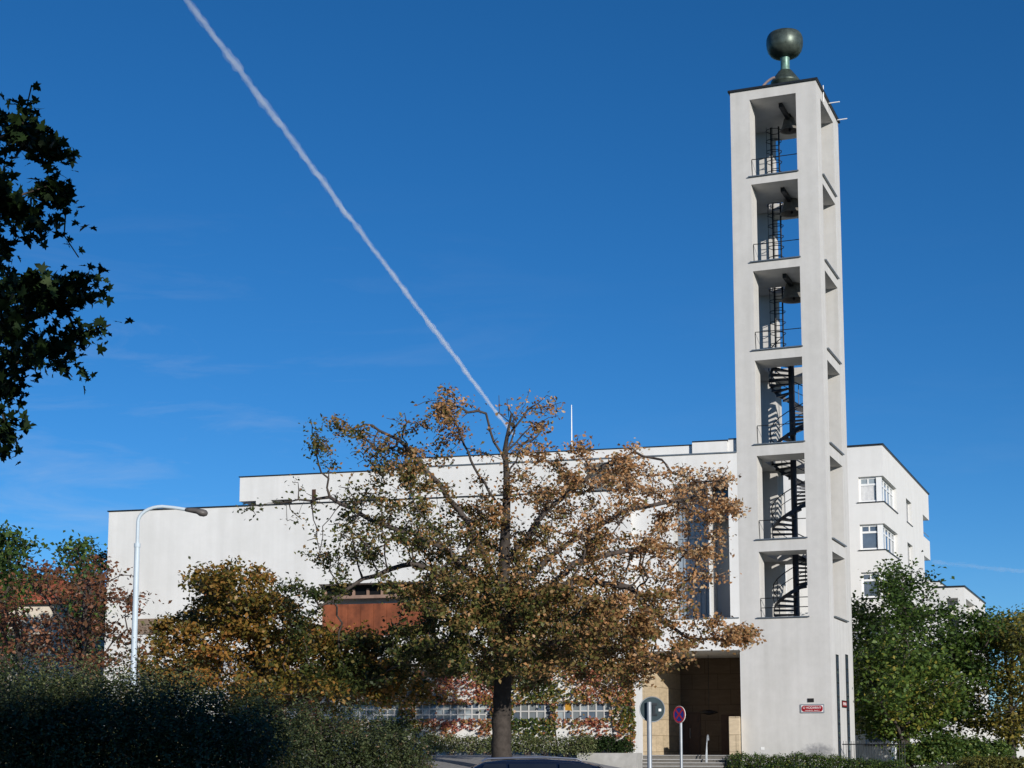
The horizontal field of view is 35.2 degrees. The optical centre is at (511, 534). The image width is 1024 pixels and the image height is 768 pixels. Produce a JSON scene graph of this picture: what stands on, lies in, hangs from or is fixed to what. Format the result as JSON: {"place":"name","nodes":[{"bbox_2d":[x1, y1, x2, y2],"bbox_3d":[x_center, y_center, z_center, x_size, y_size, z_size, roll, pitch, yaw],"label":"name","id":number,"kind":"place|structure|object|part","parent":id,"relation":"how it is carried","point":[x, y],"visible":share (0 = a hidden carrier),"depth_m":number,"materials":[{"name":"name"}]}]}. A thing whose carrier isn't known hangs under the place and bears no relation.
{"place":"outdoors","nodes":[
{"label":"outdoors","id":0,"kind":"place"},
{"bbox_2d":[99,755,618,767],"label":"pavement","id":1,"kind":"structure","parent":0,"point":[455,761],"depth_m":59.14,"materials":[{"name":"grey asphalt"}]},
{"bbox_2d":[0,580,71,697],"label":"russet tree","id":2,"kind":"object","parent":1,"relation":"on","point":[6,617],"visible":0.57,"depth_m":54.76,"materials":[{"name":"brown plant"}]},
{"bbox_2d":[0,547,171,691],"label":"russet tree","id":3,"kind":"object","parent":1,"relation":"on","point":[82,629],"visible":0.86,"depth_m":51.45,"materials":[{"name":"brown plant"}]},
{"bbox_2d":[121,555,444,727],"bbox_3d":[-8.390,4.569,57.788,11.757,7.568,10.028,-3,-8,22],"label":"golden tree","id":4,"kind":"object","parent":1,"relation":"on","point":[239,613],"visible":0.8,"depth_m":56.12,"materials":[{"name":"brown plant"}]},
{"bbox_2d":[232,382,766,759],"bbox_3d":[-0.158,1.654,55.404,17.541,13.671,13.091,-3,-8,22],"label":"autumn tree","id":5,"kind":"object","parent":1,"relation":"on","point":[504,611],"visible":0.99,"depth_m":53.69,"materials":[{"name":"brown plant"}]},
{"bbox_2d":[639,696,664,767],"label":"road sign","id":6,"kind":"object","parent":1,"relation":"on","point":[651,709],"visible":1,"depth_m":49.77,"materials":[{"name":"metal"}]},
{"bbox_2d":[0,0,1023,716],"label":"sky","id":7,"kind":"structure","parent":0,"point":[300,210],"materials":[{"name":"blue"}]},
{"bbox_2d":[571,405,571,443],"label":"roof mast","id":8,"kind":"object","parent":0,"point":[571,424],"visible":0.67,"depth_m":80.55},
{"bbox_2d":[914,764,956,767],"bbox_3d":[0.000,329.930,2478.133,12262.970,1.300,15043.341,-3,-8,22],"label":"ground","id":9,"kind":"structure","parent":0,"point":[949,766],"depth_m":103.12,"materials":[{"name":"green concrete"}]},
{"bbox_2d":[0,519,48,697],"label":"background tree","id":10,"kind":"object","parent":9,"relation":"on","point":[9,554],"visible":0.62,"depth_m":77.53,"materials":[{"name":"green plant"}]},
{"bbox_2d":[21,564,69,581],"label":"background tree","id":11,"kind":"object","parent":9,"relation":"on","point":[45,572],"visible":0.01,"depth_m":112.73,"materials":[{"name":"plant"}]},
{"bbox_2d":[0,580,104,701],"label":"house","id":12,"kind":"structure","parent":9,"relation":"on","point":[44,607],"depth_m":94.89,"materials":[{"name":"tile"}]},
{"bbox_2d":[0,81,134,465],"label":"maple tree","id":13,"kind":"object","parent":9,"relation":"on","point":[43,293],"visible":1,"depth_m":17.49,"materials":[{"name":"green plant"}]},
{"bbox_2d":[26,530,117,683],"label":"background tree","id":14,"kind":"object","parent":9,"relation":"on","point":[77,548],"visible":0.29,"depth_m":82.95,"materials":[{"name":"green plant"}]},
{"bbox_2d":[0,628,332,767],"bbox_3d":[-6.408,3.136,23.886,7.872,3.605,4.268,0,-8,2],"label":"dark bush","id":15,"kind":"object","parent":9,"relation":"on","point":[48,736],"visible":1,"depth_m":23.36,"materials":[{"name":"green plant"}]},
{"bbox_2d":[225,676,438,767],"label":"olive bush","id":16,"kind":"object","parent":9,"relation":"on","point":[402,755],"visible":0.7,"depth_m":25.48,"materials":[{"name":"green plant"}]},
{"bbox_2d":[103,438,787,767],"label":"church building","id":17,"kind":"structure","parent":9,"relation":"on","point":[171,540],"depth_m":80.74,"materials":[{"name":"paint"}]},
{"bbox_2d":[324,583,433,599],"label":"clerestory window","id":18,"kind":"structure","parent":17,"relation":"in","point":[360,591],"depth_m":80.65,"materials":[{"name":"black glass"}]},
{"bbox_2d":[682,712,700,754],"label":"portal door","id":19,"kind":"structure","parent":17,"relation":"in","point":[691,726],"depth_m":81.48,"materials":[{"name":"wood"}]},
{"bbox_2d":[705,734,708,761],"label":"handrail","id":20,"kind":"object","parent":17,"relation":"on","point":[706,755],"visible":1,"depth_m":73.92,"materials":[{"name":"metal"}]},
{"bbox_2d":[700,663,717,714],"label":"pendant lamp","id":21,"kind":"object","parent":17,"relation":"hanging from","point":[708,712],"visible":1,"depth_m":78.82,"materials":[{"name":"black metal"}]},
{"bbox_2d":[713,487,728,519],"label":"upper window","id":22,"kind":"structure","parent":17,"relation":"in","point":[717,490],"depth_m":77.50,"materials":[{"name":"blue glass"}]},
{"bbox_2d":[721,715,733,754],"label":"portal door","id":23,"kind":"structure","parent":17,"relation":"in","point":[724,718],"depth_m":81.05,"materials":[{"name":"wood"}]},
{"bbox_2d":[255,666,642,758],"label":"annex","id":24,"kind":"object","parent":9,"relation":"on","point":[527,710],"visible":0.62,"depth_m":75.15,"materials":[{"name":"paint"}]},
{"bbox_2d":[286,704,302,718],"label":"ribbon window","id":25,"kind":"structure","parent":24,"relation":"in","point":[302,704],"depth_m":78.01,"materials":[{"name":"glass"}]},
{"bbox_2d":[318,704,400,720],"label":"ribbon window","id":26,"kind":"structure","parent":24,"relation":"in","point":[392,713],"depth_m":76.99,"materials":[{"name":"glass"}]},
{"bbox_2d":[267,661,636,756],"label":"creeper","id":27,"kind":"object","parent":24,"relation":"attached to","point":[629,719],"visible":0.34,"depth_m":74.78,"materials":[{"name":"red plant"}]},
{"bbox_2d":[415,703,492,720],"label":"ribbon window","id":28,"kind":"structure","parent":24,"relation":"in","point":[465,711],"depth_m":75.97,"materials":[{"name":"glass"}]},
{"bbox_2d":[512,703,552,719],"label":"ribbon window","id":29,"kind":"structure","parent":24,"relation":"in","point":[524,711],"depth_m":75.01,"materials":[{"name":"glass"}]},
{"bbox_2d":[556,702,611,719],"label":"ribbon window","id":30,"kind":"structure","parent":24,"relation":"in","point":[597,710],"depth_m":74.39,"materials":[{"name":"glass"}]},
{"bbox_2d":[420,730,598,758],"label":"hedge","id":31,"kind":"object","parent":9,"relation":"on","point":[526,741],"visible":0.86,"depth_m":73.35,"materials":[{"name":"green plant"}]},
{"bbox_2d":[577,753,642,767],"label":"low wall","id":32,"kind":"structure","parent":9,"relation":"on","point":[626,760],"depth_m":72.07,"materials":[{"name":"concrete"}]},
{"bbox_2d":[582,733,636,752],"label":"planter shrub","id":33,"kind":"object","parent":32,"relation":"in","point":[618,746],"visible":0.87,"depth_m":72.75,"materials":[{"name":"green plant"}]},
{"bbox_2d":[673,706,685,767],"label":"road sign","id":34,"kind":"object","parent":9,"relation":"on","point":[679,714],"visible":1,"depth_m":60.49,"materials":[{"name":"metal"}]},
{"bbox_2d":[727,76,855,767],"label":"bell tower","id":35,"kind":"structure","parent":9,"relation":"on","point":[792,663],"depth_m":76.65,"materials":[{"name":"paint"}]},
{"bbox_2d":[766,28,802,83],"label":"chalice","id":36,"kind":"object","parent":35,"relation":"on","point":[784,46],"visible":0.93,"depth_m":80.21,"materials":[{"name":"green metal"}]},
{"bbox_2d":[780,113,796,134],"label":"bell","id":37,"kind":"object","parent":35,"relation":"hanging from","point":[788,127],"visible":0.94,"depth_m":80.10,"materials":[{"name":"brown metal"}]},
{"bbox_2d":[780,198,798,217],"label":"bell","id":38,"kind":"object","parent":35,"relation":"hanging from","point":[789,209],"visible":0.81,"depth_m":79.50,"materials":[{"name":"brown metal"}]},
{"bbox_2d":[781,282,800,303],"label":"bell","id":39,"kind":"object","parent":35,"relation":"hanging from","point":[792,295],"visible":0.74,"depth_m":78.83,"materials":[{"name":"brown metal"}]},
{"bbox_2d":[800,704,824,712],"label":"street sign","id":40,"kind":"object","parent":35,"relation":"attached to","point":[811,708],"visible":1,"depth_m":73.38,"materials":[{"name":"metal"}]},
{"bbox_2d":[836,654,840,763],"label":"slit window","id":41,"kind":"structure","parent":35,"relation":"in","point":[837,656],"depth_m":74.46,"materials":[{"name":"glass"}]},
{"bbox_2d":[842,700,846,707],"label":"street sign","id":42,"kind":"object","parent":35,"relation":"attached to","point":[844,704],"visible":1,"depth_m":75.82,"materials":[{"name":"red metal"}]},
{"bbox_2d":[845,654,850,758],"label":"slit window","id":43,"kind":"structure","parent":35,"relation":"in","point":[846,656],"depth_m":76.73,"materials":[{"name":"glass"}]},
{"bbox_2d":[725,750,907,767],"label":"clipped hedge","id":44,"kind":"object","parent":9,"relation":"on","point":[778,761],"visible":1,"depth_m":71.89,"materials":[{"name":"green plant"}]},
{"bbox_2d":[783,443,932,765],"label":"apartment building","id":45,"kind":"structure","parent":9,"relation":"on","point":[888,493],"depth_m":97.61,"materials":[{"name":"paint"}]},
{"bbox_2d":[862,572,884,597],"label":"corner window","id":46,"kind":"structure","parent":45,"relation":"in","point":[865,587],"depth_m":96.64,"materials":[{"name":"white glass"}]},
{"bbox_2d":[859,476,893,508],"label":"corner window","id":47,"kind":"structure","parent":45,"relation":"in","point":[884,492],"depth_m":97.40,"materials":[{"name":"white glass"}]},
{"bbox_2d":[860,524,894,554],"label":"corner window","id":48,"kind":"structure","parent":45,"relation":"in","point":[886,540],"depth_m":97.02,"materials":[{"name":"white glass"}]},
{"bbox_2d":[866,725,893,743],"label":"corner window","id":49,"kind":"structure","parent":45,"relation":"in","point":[867,740],"depth_m":95.42,"materials":[{"name":"glass"}]},
{"bbox_2d":[906,502,907,520],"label":"narrow window","id":50,"kind":"structure","parent":45,"relation":"in","point":[906,502],"depth_m":107.38,"materials":[{"name":"white glass"}]},
{"bbox_2d":[842,741,905,767],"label":"fence","id":51,"kind":"object","parent":9,"relation":"on","point":[872,744],"visible":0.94,"depth_m":73.62,"materials":[{"name":"black metal"}]},
{"bbox_2d":[853,625,986,766],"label":"leafy tree","id":52,"kind":"object","parent":9,"relation":"on","point":[896,712],"visible":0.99,"depth_m":80.46,"materials":[{"name":"green plant"}]},
{"bbox_2d":[851,550,1020,767],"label":"leafy tree","id":53,"kind":"object","parent":9,"relation":"on","point":[896,591],"visible":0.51,"depth_m":85.65,"materials":[{"name":"green plant"}]},
{"bbox_2d":[889,726,1017,767],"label":"round bush","id":54,"kind":"object","parent":9,"relation":"on","point":[947,747],"visible":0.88,"depth_m":75.12,"materials":[{"name":"green plant"}]},
{"bbox_2d":[926,581,988,763],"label":"apartment building","id":55,"kind":"structure","parent":9,"relation":"on","point":[964,594],"depth_m":121.21,"materials":[{"name":"paint"}]},
{"bbox_2d":[944,604,1023,757],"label":"leafy tree","id":56,"kind":"object","parent":9,"relation":"on","point":[1008,726],"visible":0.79,"depth_m":85.05,"materials":[{"name":"green plant"}]},
{"bbox_2d":[951,753,1023,767],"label":"clipped bush","id":57,"kind":"object","parent":9,"relation":"on","point":[978,761],"visible":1,"depth_m":70.81,"materials":[{"name":"green plant"}]},
{"bbox_2d":[966,721,1023,757],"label":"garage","id":58,"kind":"structure","parent":9,"relation":"on","point":[1020,752],"depth_m":107.19,"materials":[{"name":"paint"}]},
{"bbox_2d":[976,604,1023,701],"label":"leafy tree","id":59,"kind":"object","parent":9,"relation":"on","point":[999,620],"visible":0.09,"depth_m":112.16,"materials":[{"name":"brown plant"}]},
{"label":"road","id":60,"kind":"structure","parent":0,"visible":0},
{"bbox_2d":[130,505,207,694],"bbox_3d":[-9.008,3.179,41.946,1.988,8.013,0.312,0,-8,0],"label":"street lamp","id":61,"kind":"object","parent":60,"relation":"on","point":[197,511],"visible":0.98,"depth_m":42.18,"materials":[{"name":"metal"}]},
{"bbox_2d":[471,756,602,767],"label":"parked car","id":62,"kind":"object","parent":60,"relation":"on","point":[530,762],"visible":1,"depth_m":31.57,"materials":[{"name":"black paint"}]},
{"bbox_3d":[0.485,4.760,32.141,2.570,0.400,1.616,0,-8,-1],"label":"side window","id":63,"kind":"part","parent":62,"relation":"part of","materials":[{"name":"black glass"}]}
]}

